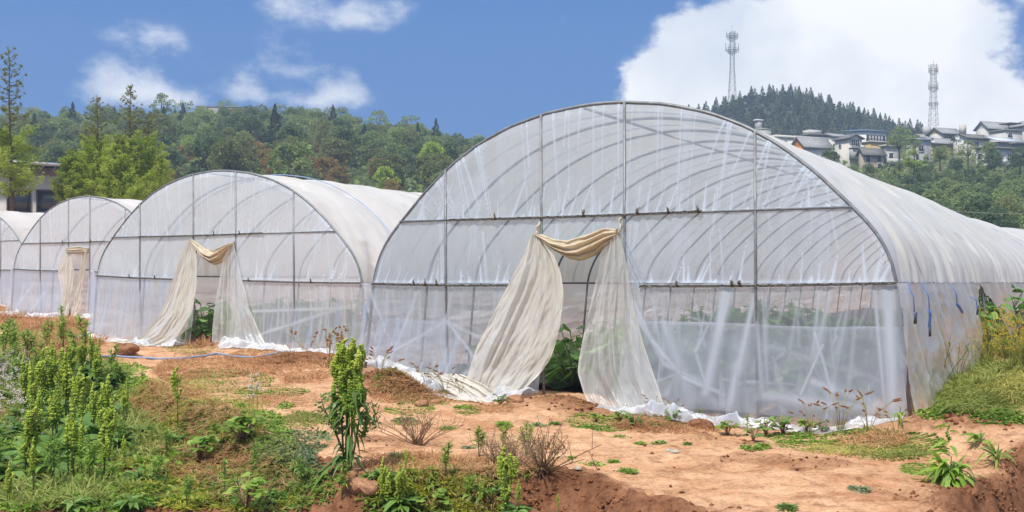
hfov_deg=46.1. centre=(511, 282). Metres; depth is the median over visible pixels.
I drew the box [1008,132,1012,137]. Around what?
window
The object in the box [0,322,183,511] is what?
bed edge leaves
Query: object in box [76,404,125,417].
leafy weed
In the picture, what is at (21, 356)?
narrow leaf weed
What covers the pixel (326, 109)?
forest tree
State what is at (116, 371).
narrow leaf weed
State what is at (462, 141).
forest tree
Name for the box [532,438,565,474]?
seed stalks
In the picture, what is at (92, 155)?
dawn redwood
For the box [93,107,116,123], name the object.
forest tree
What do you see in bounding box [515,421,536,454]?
narrow leaf weed
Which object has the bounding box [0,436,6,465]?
narrow leaf weed
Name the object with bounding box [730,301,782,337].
crop plant
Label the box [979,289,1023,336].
crop plant
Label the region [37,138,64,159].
forest tree
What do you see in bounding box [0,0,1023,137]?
sky
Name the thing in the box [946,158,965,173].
hillside bush
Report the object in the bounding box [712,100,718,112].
pine tree
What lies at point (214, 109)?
house
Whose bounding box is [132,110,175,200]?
dawn redwood
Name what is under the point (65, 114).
forest tree
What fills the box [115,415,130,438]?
narrow leaf weed
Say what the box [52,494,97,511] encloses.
leafy weed
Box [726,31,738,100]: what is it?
lattice mast
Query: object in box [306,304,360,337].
crop plant
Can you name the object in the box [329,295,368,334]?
crop plant
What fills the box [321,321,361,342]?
crop plant
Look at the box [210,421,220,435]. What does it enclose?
narrow leaf weed
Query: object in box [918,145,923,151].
window
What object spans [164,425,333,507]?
grey leaf cover
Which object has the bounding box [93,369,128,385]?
leafy weed
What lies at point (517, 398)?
earth lump
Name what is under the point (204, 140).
forest tree
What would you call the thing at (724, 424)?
strawberry plant
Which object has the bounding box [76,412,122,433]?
leafy weed
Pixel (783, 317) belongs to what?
crop plant
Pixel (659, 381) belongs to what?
crop plant
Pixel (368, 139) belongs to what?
forest tree
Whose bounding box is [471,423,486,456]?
narrow leaf weed
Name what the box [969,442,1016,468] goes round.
leafy weed
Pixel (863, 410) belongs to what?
foxtail grass
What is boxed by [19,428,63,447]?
leafy weed
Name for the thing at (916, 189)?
hillside bush
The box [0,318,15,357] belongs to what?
narrow leaf weed
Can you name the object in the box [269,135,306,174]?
forest tree
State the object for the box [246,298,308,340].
crop plant
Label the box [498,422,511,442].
narrow leaf weed
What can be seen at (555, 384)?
mulch sheet
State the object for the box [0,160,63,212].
concrete building
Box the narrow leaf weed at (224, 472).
[217,457,231,490]
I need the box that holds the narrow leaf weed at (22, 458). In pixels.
[13,422,43,473]
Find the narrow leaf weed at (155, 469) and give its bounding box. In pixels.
[149,453,165,479]
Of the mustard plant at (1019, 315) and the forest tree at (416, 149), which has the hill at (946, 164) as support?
the forest tree at (416, 149)
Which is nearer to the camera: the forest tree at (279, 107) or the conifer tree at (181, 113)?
the conifer tree at (181, 113)
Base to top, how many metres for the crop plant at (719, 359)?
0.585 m
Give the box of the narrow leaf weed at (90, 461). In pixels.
[78,435,103,479]
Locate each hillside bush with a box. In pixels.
[848,164,860,172]
[862,164,878,177]
[882,172,898,183]
[882,178,897,185]
[891,160,909,179]
[895,175,920,186]
[898,184,924,195]
[910,183,942,200]
[911,168,931,181]
[920,164,935,176]
[921,181,938,190]
[921,186,953,205]
[933,173,952,189]
[939,177,958,200]
[944,181,971,200]
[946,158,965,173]
[948,174,961,183]
[948,206,959,211]
[951,189,985,201]
[951,193,993,215]
[954,165,976,188]
[955,193,1001,218]
[961,183,986,196]
[968,174,986,183]
[974,205,1019,227]
[975,159,990,173]
[977,165,989,180]
[977,181,996,192]
[977,186,995,196]
[985,171,1008,188]
[991,186,1023,210]
[992,190,1015,208]
[994,194,1023,227]
[999,177,1023,194]
[1003,164,1018,175]
[1009,167,1022,180]
[1011,214,1023,229]
[1012,206,1023,215]
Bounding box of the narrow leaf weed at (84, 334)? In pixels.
[72,314,92,345]
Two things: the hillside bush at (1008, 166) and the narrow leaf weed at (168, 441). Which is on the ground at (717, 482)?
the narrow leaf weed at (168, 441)
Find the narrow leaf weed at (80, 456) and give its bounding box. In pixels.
[73,438,92,475]
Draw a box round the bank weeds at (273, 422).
[32,406,536,511]
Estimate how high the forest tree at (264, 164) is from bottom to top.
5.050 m
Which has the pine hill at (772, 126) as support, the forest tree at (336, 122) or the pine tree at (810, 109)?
the pine tree at (810, 109)
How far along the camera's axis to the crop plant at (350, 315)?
30.62 m
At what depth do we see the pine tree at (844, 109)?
351.36 m
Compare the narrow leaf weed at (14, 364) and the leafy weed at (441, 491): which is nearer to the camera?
the leafy weed at (441, 491)
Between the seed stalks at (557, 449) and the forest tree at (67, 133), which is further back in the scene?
the forest tree at (67, 133)
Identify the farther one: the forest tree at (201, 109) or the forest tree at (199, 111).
the forest tree at (201, 109)
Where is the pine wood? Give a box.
[710,92,921,142]
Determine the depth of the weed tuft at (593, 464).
11.22 m
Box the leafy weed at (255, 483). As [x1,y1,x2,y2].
[222,472,267,508]
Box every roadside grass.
[910,328,1023,416]
[953,344,1023,403]
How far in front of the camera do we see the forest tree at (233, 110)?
228.30 m
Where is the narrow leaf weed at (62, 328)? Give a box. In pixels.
[53,316,69,351]
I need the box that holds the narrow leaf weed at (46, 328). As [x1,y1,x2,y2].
[35,317,55,344]
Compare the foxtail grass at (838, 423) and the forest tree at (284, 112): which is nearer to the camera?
the foxtail grass at (838, 423)
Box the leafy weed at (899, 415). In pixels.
[882,406,911,427]
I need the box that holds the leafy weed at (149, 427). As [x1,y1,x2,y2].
[124,425,157,433]
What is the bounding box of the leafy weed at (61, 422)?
[43,407,78,430]
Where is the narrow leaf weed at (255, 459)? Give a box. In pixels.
[247,443,263,469]
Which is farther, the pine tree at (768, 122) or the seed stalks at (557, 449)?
the pine tree at (768, 122)
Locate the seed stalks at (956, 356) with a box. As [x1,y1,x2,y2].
[942,335,969,377]
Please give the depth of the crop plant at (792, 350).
19.21 m
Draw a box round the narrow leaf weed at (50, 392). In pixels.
[43,388,63,424]
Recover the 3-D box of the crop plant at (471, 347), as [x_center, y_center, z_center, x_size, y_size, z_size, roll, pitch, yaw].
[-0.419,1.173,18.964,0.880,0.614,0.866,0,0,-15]
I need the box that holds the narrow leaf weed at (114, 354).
[106,343,121,368]
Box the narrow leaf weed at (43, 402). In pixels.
[34,394,48,423]
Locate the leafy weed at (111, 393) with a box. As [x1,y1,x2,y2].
[94,387,119,398]
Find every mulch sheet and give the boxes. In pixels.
[409,308,873,373]
[534,310,902,389]
[559,324,869,394]
[691,343,846,416]
[753,311,1023,416]
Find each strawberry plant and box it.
[492,393,510,404]
[590,412,602,421]
[610,410,629,419]
[623,412,642,424]
[664,410,681,421]
[715,420,740,434]
[743,425,764,441]
[754,418,778,434]
[768,415,797,432]
[797,419,817,431]
[813,419,829,429]
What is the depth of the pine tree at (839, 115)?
330.70 m
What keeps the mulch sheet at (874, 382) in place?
on the ground at (717, 482)
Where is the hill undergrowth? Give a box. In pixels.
[32,139,1023,204]
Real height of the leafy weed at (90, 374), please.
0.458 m
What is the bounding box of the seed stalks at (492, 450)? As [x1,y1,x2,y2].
[466,425,528,463]
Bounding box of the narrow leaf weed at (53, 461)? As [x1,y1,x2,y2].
[40,441,62,481]
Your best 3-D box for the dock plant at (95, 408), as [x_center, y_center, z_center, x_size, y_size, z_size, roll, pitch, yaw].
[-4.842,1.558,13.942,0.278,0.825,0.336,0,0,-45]
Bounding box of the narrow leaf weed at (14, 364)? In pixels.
[6,356,21,385]
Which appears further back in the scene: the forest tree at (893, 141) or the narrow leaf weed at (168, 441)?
the forest tree at (893, 141)
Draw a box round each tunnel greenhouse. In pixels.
[0,196,141,317]
[0,211,43,306]
[83,170,421,354]
[363,101,1023,433]
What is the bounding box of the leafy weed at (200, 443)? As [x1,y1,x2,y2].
[175,430,219,461]
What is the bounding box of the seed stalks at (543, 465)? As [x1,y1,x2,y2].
[477,416,599,477]
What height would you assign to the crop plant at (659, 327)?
1.030 m
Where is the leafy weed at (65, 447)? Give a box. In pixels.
[55,438,92,455]
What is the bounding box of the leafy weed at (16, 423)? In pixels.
[0,416,43,439]
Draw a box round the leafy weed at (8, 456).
[0,451,18,464]
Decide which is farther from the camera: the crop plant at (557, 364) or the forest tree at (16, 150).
the forest tree at (16, 150)
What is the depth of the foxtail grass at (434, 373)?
16.87 m
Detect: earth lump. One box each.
[114,343,139,355]
[344,477,370,494]
[359,480,379,496]
[414,400,428,406]
[430,399,440,403]
[505,394,523,402]
[686,418,714,429]
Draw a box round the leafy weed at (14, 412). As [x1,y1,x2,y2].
[2,406,43,419]
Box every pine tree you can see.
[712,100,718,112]
[720,96,728,111]
[730,105,738,120]
[736,98,742,113]
[738,102,746,120]
[744,93,751,106]
[747,112,751,125]
[748,87,755,101]
[750,111,757,124]
[763,94,772,107]
[766,84,772,99]
[766,118,772,131]
[770,85,776,101]
[771,120,780,134]
[777,84,785,100]
[779,119,788,134]
[781,91,791,110]
[783,115,794,135]
[786,85,794,101]
[794,117,804,135]
[795,86,802,103]
[797,92,805,106]
[801,88,811,104]
[803,120,809,129]
[808,101,815,117]
[809,114,816,129]
[816,113,826,131]
[818,96,822,109]
[829,99,835,112]
[829,119,835,132]
[835,108,844,127]
[841,103,845,117]
[841,121,849,134]
[847,101,857,120]
[852,121,858,132]
[853,107,864,126]
[864,117,871,129]
[869,108,879,123]
[870,113,877,129]
[872,117,880,129]
[886,120,892,134]
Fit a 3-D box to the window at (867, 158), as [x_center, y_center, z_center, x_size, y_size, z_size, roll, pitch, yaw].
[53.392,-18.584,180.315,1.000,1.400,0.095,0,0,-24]
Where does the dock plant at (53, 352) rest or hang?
on the ground at (717, 482)
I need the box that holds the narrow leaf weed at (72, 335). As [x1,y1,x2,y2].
[65,327,80,355]
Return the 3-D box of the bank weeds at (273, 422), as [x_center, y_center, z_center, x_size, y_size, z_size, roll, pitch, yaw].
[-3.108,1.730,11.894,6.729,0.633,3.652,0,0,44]
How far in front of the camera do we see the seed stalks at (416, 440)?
12.32 m
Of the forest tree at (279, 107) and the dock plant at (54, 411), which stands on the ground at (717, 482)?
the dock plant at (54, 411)
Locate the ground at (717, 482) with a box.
[0,304,1023,511]
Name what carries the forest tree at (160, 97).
on the hill at (946, 164)
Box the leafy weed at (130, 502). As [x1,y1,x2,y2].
[110,493,153,511]
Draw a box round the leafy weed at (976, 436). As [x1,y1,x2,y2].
[957,433,996,444]
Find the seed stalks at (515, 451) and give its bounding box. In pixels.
[480,432,536,463]
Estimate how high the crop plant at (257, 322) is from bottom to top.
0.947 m
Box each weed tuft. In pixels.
[117,467,169,480]
[234,403,251,406]
[264,488,292,500]
[275,402,295,409]
[359,467,395,487]
[387,452,404,458]
[393,417,418,422]
[440,425,456,429]
[460,445,475,448]
[460,484,512,503]
[493,420,514,428]
[529,422,546,427]
[545,421,565,424]
[578,460,607,466]
[606,459,620,462]
[608,434,632,438]
[616,467,638,473]
[633,441,646,444]
[649,440,666,444]
[737,443,763,450]
[756,443,770,449]
[774,502,799,511]
[846,484,871,493]
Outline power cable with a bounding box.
[955,211,1023,213]
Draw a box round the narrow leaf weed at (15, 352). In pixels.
[3,342,23,364]
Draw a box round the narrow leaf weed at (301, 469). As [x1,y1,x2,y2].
[292,456,306,479]
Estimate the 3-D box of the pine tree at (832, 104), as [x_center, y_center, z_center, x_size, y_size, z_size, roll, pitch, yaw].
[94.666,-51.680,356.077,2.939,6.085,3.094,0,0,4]
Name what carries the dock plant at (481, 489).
on the ground at (717, 482)
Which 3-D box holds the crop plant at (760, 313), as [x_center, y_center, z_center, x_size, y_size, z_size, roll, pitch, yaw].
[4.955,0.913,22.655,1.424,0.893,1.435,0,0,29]
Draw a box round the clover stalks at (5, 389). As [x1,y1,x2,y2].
[0,351,257,431]
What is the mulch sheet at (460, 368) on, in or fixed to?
on the ground at (717, 482)
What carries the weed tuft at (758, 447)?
on the ground at (717, 482)
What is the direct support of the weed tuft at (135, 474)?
on the ground at (717, 482)
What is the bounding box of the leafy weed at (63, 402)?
[26,399,77,413]
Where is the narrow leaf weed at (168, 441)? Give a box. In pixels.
[161,427,174,450]
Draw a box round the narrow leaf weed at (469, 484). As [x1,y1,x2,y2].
[463,473,475,492]
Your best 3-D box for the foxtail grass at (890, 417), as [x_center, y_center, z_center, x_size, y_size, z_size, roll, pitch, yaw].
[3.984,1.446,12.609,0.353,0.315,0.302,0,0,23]
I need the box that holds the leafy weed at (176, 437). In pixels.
[161,433,188,442]
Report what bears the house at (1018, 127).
on the hill at (946, 164)
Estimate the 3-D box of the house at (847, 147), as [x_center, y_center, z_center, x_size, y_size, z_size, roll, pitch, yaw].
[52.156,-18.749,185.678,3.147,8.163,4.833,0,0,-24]
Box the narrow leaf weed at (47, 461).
[38,434,66,479]
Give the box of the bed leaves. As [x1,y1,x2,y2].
[0,348,137,497]
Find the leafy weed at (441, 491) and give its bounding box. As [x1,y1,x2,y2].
[416,484,452,508]
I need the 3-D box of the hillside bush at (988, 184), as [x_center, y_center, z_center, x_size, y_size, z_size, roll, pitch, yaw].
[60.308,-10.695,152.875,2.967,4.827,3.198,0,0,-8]
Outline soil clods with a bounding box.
[1,344,1023,511]
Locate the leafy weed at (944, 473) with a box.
[912,423,998,506]
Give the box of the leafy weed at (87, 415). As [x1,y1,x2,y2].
[53,411,91,433]
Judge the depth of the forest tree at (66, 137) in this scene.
152.57 m
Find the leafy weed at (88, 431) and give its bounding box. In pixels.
[51,430,97,442]
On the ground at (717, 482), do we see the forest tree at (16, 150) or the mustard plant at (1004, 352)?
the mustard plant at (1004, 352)
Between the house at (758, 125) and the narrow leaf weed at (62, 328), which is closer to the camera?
the narrow leaf weed at (62, 328)
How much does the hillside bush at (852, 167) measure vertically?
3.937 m
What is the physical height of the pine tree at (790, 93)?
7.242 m
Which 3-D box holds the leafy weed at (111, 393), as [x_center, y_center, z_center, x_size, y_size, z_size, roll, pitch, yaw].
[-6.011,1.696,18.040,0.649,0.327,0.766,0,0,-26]
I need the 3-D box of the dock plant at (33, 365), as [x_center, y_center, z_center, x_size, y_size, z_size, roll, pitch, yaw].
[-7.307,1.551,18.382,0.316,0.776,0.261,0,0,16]
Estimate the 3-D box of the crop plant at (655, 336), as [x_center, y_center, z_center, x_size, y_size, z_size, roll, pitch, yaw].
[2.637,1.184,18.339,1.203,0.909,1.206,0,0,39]
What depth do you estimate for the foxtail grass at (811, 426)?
13.90 m
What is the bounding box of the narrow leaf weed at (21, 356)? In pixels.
[18,351,28,365]
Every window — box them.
[7,189,30,212]
[36,189,59,212]
[851,139,859,146]
[865,155,870,163]
[876,156,881,163]
[888,153,893,157]
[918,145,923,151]
[944,134,953,138]
[1007,153,1012,160]
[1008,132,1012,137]
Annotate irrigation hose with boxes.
[102,351,284,359]
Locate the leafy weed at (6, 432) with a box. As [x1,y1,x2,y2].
[0,421,16,439]
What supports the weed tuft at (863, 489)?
on the ground at (717, 482)
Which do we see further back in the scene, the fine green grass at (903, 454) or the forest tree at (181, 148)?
the forest tree at (181, 148)
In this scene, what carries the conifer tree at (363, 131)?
on the hill at (946, 164)
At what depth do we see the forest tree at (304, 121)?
193.91 m
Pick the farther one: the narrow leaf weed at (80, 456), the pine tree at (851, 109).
the pine tree at (851, 109)
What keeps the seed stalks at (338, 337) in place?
on the ground at (717, 482)
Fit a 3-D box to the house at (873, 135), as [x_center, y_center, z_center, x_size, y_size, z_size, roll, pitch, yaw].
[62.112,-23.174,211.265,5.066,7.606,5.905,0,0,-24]
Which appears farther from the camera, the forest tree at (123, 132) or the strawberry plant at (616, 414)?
the forest tree at (123, 132)
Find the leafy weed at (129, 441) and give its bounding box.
[112,425,145,448]
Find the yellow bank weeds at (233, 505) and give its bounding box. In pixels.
[105,454,503,511]
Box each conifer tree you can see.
[29,113,42,147]
[67,102,79,126]
[177,103,188,136]
[263,103,283,153]
[328,105,336,120]
[356,124,372,161]
[415,123,422,140]
[430,118,442,139]
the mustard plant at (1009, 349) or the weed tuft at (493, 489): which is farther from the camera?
the mustard plant at (1009, 349)
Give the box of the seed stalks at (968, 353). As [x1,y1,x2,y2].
[946,333,981,374]
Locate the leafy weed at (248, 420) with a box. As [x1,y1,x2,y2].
[217,411,265,442]
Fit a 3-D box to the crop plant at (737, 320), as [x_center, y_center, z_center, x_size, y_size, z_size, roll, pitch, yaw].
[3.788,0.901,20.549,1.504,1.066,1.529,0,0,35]
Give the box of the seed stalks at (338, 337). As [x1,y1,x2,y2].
[287,325,347,367]
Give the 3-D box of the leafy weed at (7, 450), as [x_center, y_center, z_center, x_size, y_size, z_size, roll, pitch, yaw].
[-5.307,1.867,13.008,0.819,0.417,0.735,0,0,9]
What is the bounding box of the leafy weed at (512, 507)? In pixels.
[500,502,535,511]
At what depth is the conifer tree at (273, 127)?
166.21 m
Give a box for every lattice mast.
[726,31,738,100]
[928,63,938,125]
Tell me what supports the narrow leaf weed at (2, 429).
on the ground at (717, 482)
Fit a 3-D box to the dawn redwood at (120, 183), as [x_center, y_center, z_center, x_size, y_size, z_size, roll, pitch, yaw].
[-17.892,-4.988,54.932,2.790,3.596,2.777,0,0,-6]
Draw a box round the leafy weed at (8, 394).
[0,388,15,399]
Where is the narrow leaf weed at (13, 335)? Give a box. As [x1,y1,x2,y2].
[0,320,21,350]
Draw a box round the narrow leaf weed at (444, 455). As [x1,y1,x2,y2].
[436,439,453,475]
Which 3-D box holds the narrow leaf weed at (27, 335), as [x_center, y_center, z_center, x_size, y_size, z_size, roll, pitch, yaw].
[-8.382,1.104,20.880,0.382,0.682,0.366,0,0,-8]
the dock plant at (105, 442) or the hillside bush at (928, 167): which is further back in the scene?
the hillside bush at (928, 167)
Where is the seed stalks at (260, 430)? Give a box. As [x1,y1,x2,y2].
[243,422,270,441]
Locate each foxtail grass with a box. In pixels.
[365,346,403,378]
[409,362,443,385]
[426,366,454,393]
[448,377,471,393]
[642,394,668,416]
[789,399,838,433]
[812,387,873,430]
[839,389,901,430]
[875,407,906,434]
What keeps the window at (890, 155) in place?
in the house at (891, 153)
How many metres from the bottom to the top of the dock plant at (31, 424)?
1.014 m
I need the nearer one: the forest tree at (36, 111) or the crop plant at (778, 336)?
the crop plant at (778, 336)
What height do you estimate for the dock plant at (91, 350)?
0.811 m
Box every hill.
[13,143,1023,204]
[460,101,901,140]
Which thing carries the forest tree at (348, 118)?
on the hill at (946, 164)
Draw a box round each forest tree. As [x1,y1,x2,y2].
[0,104,20,119]
[0,120,8,128]
[1,134,32,160]
[7,120,18,134]
[12,127,35,153]
[14,112,29,120]
[15,117,54,152]
[17,129,45,161]
[20,107,38,119]
[29,109,51,117]
[36,111,53,133]
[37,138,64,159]
[39,116,65,141]
[40,145,82,174]
[48,130,74,159]
[49,117,84,141]
[55,129,82,147]
[58,106,69,117]
[59,111,87,127]
[60,139,83,152]
[63,126,89,139]
[73,119,95,129]
[73,136,95,149]
[82,104,96,122]
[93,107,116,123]
[93,109,107,128]
[95,125,123,142]
[98,110,120,133]
[99,128,125,139]
[108,119,138,137]
[112,114,140,137]
[113,110,141,118]
[119,129,132,139]
[132,107,145,116]
[134,116,147,137]
[138,112,180,146]
[139,128,161,136]
[149,92,174,112]
[150,131,181,165]
[152,114,177,139]
[153,145,187,179]
[167,172,176,180]
[170,100,194,114]
[172,111,184,136]
[176,115,203,145]
[176,145,195,168]
[178,111,214,138]
[178,115,207,143]
[180,135,195,145]
[183,132,228,175]
[193,108,215,127]
[194,105,214,117]
[194,123,213,137]
[197,134,219,166]
[202,109,222,134]
[203,135,259,173]
[210,108,230,123]
[211,127,236,136]
[215,111,243,131]
[216,99,236,113]
[218,132,259,167]
[220,111,252,137]
[226,107,244,113]
[232,114,268,147]
[234,130,250,154]
[242,105,266,128]
[243,155,262,174]
[245,139,264,160]
[253,104,271,116]
[254,147,273,166]
[255,110,287,147]
[260,152,284,174]
[261,119,277,148]
[266,140,319,179]
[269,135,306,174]
[270,102,287,119]
[271,121,303,141]
[274,111,290,124]
[275,124,316,155]
[281,114,299,123]
[284,106,306,114]
[286,115,313,138]
[294,111,313,123]
[299,108,322,131]
[299,155,316,175]
[301,117,324,149]
[306,140,319,157]
[310,118,344,150]
[310,156,341,179]
[315,111,332,123]
[315,136,358,177]
[323,107,342,117]
[323,124,363,170]
[325,177,336,181]
[326,126,360,152]
[328,165,350,183]
[329,106,352,118]
[330,113,357,132]
[330,117,352,129]
[349,116,362,124]
[354,123,372,154]
[356,129,385,164]
[359,122,382,142]
[364,109,389,125]
[366,149,406,187]
[366,158,386,178]
[370,123,384,134]
[371,165,401,188]
[377,126,408,154]
[378,124,394,145]
[381,179,400,190]
[385,126,398,150]
[386,151,419,189]
[391,128,424,152]
[395,123,411,128]
[396,133,418,172]
[398,115,419,125]
[401,141,425,182]
[406,124,426,143]
[410,122,430,138]
[412,152,453,192]
[416,141,449,179]
[427,135,444,150]
[430,170,443,183]
[432,141,459,160]
[440,135,449,140]
[447,133,470,146]
[452,144,473,159]
[464,134,484,144]
[474,137,484,145]
[821,150,839,162]
[886,125,912,169]
[903,148,924,177]
[906,135,921,159]
[930,145,949,170]
[956,140,977,172]
[979,141,998,163]
[984,151,1003,172]
[1010,147,1023,176]
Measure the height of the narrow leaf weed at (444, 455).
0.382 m
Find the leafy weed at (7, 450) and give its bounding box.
[0,439,56,461]
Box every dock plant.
[1,461,17,511]
[11,395,44,481]
[12,361,39,434]
[18,354,31,411]
[23,437,42,495]
[31,359,34,383]
[34,347,59,426]
[34,390,49,434]
[38,340,55,389]
[46,381,63,436]
[56,397,83,478]
[58,337,77,390]
[59,352,74,415]
[71,366,92,417]
[74,416,86,468]
[77,339,87,366]
[87,333,96,367]
[88,382,101,423]
[90,338,105,389]
[95,398,118,463]
[97,374,117,425]
[97,413,111,473]
[119,378,131,423]
[120,435,126,467]
[170,366,182,429]
[305,337,382,496]
[377,456,391,511]
[393,463,407,511]
[404,449,407,470]
[477,479,483,509]
[493,445,519,509]
[515,479,521,509]
[556,494,559,511]
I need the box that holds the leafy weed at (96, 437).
[84,432,128,449]
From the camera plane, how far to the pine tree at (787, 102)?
338.95 m
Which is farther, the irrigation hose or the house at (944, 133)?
the house at (944, 133)
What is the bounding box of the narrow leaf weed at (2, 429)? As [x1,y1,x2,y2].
[0,422,8,447]
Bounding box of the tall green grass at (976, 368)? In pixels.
[0,328,1022,511]
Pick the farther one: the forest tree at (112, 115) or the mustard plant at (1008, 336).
the forest tree at (112, 115)
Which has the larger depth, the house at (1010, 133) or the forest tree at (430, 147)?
the house at (1010, 133)
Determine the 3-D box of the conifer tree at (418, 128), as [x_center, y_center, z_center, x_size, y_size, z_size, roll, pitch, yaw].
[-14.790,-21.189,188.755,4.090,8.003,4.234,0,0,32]
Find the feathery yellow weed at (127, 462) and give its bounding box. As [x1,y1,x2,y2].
[106,333,1022,511]
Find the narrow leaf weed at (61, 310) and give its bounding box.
[56,305,66,320]
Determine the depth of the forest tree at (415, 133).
181.77 m
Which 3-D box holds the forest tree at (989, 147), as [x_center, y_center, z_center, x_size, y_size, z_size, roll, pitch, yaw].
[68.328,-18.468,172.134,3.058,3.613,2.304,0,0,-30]
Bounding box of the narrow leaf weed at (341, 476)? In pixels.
[335,460,350,499]
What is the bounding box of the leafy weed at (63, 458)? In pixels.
[11,443,88,481]
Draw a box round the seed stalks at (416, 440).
[369,400,465,445]
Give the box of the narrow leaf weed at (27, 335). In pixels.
[19,328,39,360]
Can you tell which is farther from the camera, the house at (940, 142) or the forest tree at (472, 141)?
the forest tree at (472, 141)
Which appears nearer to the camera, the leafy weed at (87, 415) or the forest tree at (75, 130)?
the leafy weed at (87, 415)
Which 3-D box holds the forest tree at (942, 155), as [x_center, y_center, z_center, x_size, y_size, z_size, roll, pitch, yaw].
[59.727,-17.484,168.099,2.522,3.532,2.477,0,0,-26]
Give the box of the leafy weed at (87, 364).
[74,360,100,378]
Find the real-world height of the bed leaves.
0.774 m
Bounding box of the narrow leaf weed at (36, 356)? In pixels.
[29,341,46,376]
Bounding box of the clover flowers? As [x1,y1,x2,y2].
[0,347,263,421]
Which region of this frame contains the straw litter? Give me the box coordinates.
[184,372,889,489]
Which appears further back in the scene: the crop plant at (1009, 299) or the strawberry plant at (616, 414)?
the crop plant at (1009, 299)
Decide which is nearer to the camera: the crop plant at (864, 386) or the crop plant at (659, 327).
the crop plant at (864, 386)
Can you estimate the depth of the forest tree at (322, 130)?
174.85 m
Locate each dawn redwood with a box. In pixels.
[0,46,49,210]
[47,149,92,202]
[74,123,110,192]
[75,95,117,196]
[88,135,148,199]
[101,83,160,199]
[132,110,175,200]
[155,152,174,186]
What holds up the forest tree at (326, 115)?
on the hill at (946, 164)
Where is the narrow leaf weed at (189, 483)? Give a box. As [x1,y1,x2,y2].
[181,473,195,505]
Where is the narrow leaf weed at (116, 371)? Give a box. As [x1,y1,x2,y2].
[109,359,124,387]
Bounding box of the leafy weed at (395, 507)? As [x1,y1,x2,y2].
[380,494,426,511]
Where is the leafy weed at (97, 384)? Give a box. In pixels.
[91,375,125,393]
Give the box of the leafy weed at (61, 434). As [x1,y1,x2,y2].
[38,429,64,442]
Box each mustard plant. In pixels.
[966,329,1004,368]
[979,307,1009,356]
[980,308,1023,359]
[980,314,999,347]
[989,328,1023,372]
[991,303,1023,359]
[997,314,1023,366]
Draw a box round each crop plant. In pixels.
[173,297,234,341]
[178,307,225,339]
[195,303,256,338]
[209,302,262,335]
[227,305,285,340]
[231,304,274,338]
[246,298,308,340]
[250,300,308,339]
[261,297,323,340]
[270,293,312,307]
[271,301,314,329]
[293,300,339,338]
[293,321,332,346]
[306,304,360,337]
[309,296,356,333]
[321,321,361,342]
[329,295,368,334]
[329,299,367,330]
[336,318,364,342]
[346,306,368,330]
[464,345,476,363]
[532,354,562,382]
[541,324,624,391]
[545,348,574,372]
[552,324,628,378]
[564,344,654,376]
[577,328,680,393]
[615,316,680,364]
[621,334,702,390]
[628,334,704,379]
[647,309,712,341]
[652,330,719,374]
[655,309,733,333]
[672,327,723,366]
[674,305,733,332]
[680,303,758,331]
[696,315,754,357]
[698,309,777,343]
[698,356,750,383]
[713,303,781,335]
[728,313,783,344]
[729,306,792,343]
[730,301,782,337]
[742,298,799,334]
[744,304,811,343]
[745,360,806,404]
[758,298,821,339]
[759,310,807,339]
[765,354,818,389]
[767,332,808,358]
[770,344,788,374]
[772,339,801,361]
[773,339,795,359]
[778,303,834,335]
[781,348,843,382]
[785,322,828,348]
[792,345,842,373]
[799,317,831,342]
[806,318,828,342]
[810,355,874,391]
[819,343,855,367]
[822,323,870,352]
[823,339,862,359]
[827,315,863,326]
[830,317,876,351]
[847,315,880,348]
[871,343,906,366]
[978,297,1000,328]
[979,289,1014,336]
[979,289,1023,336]
[979,300,1014,322]
[979,303,1004,336]
[979,310,992,330]
[980,285,1023,332]
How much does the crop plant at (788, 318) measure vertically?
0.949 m
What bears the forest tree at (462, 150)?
on the hill at (946, 164)
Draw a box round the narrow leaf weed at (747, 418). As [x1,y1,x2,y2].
[742,414,751,427]
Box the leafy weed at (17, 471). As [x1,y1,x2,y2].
[0,455,36,479]
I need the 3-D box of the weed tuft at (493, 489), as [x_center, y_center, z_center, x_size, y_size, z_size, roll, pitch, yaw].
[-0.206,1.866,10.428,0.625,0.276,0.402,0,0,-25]
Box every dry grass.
[0,301,214,357]
[0,307,917,511]
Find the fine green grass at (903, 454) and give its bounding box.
[0,328,1023,511]
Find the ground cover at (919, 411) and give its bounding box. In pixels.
[115,364,1023,475]
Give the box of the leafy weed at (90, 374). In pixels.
[74,360,109,377]
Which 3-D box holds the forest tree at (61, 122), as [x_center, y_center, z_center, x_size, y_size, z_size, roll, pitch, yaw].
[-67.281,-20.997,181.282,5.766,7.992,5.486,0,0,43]
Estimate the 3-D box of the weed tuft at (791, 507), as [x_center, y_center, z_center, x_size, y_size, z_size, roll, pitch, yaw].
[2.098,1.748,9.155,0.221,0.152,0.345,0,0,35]
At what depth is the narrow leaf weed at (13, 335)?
20.55 m
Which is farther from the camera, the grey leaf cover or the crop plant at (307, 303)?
the crop plant at (307, 303)
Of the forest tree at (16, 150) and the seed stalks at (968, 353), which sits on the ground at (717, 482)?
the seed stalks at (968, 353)
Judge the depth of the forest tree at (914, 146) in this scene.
171.85 m
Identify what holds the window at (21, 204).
in the concrete building
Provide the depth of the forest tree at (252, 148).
139.46 m
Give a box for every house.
[196,106,254,120]
[753,119,771,135]
[771,135,828,143]
[791,136,834,159]
[798,130,832,137]
[824,133,845,150]
[832,134,864,167]
[843,130,888,141]
[855,147,887,171]
[862,140,891,147]
[878,145,902,170]
[906,138,933,167]
[914,126,930,138]
[925,127,958,138]
[925,137,952,157]
[950,124,992,158]
[973,121,1007,142]
[973,146,1018,165]
[984,136,1023,146]
[989,122,1023,141]
[1005,121,1023,140]
[1008,142,1023,154]
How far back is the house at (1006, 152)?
182.40 m
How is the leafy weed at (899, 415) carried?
on the ground at (717, 482)
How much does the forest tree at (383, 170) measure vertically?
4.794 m

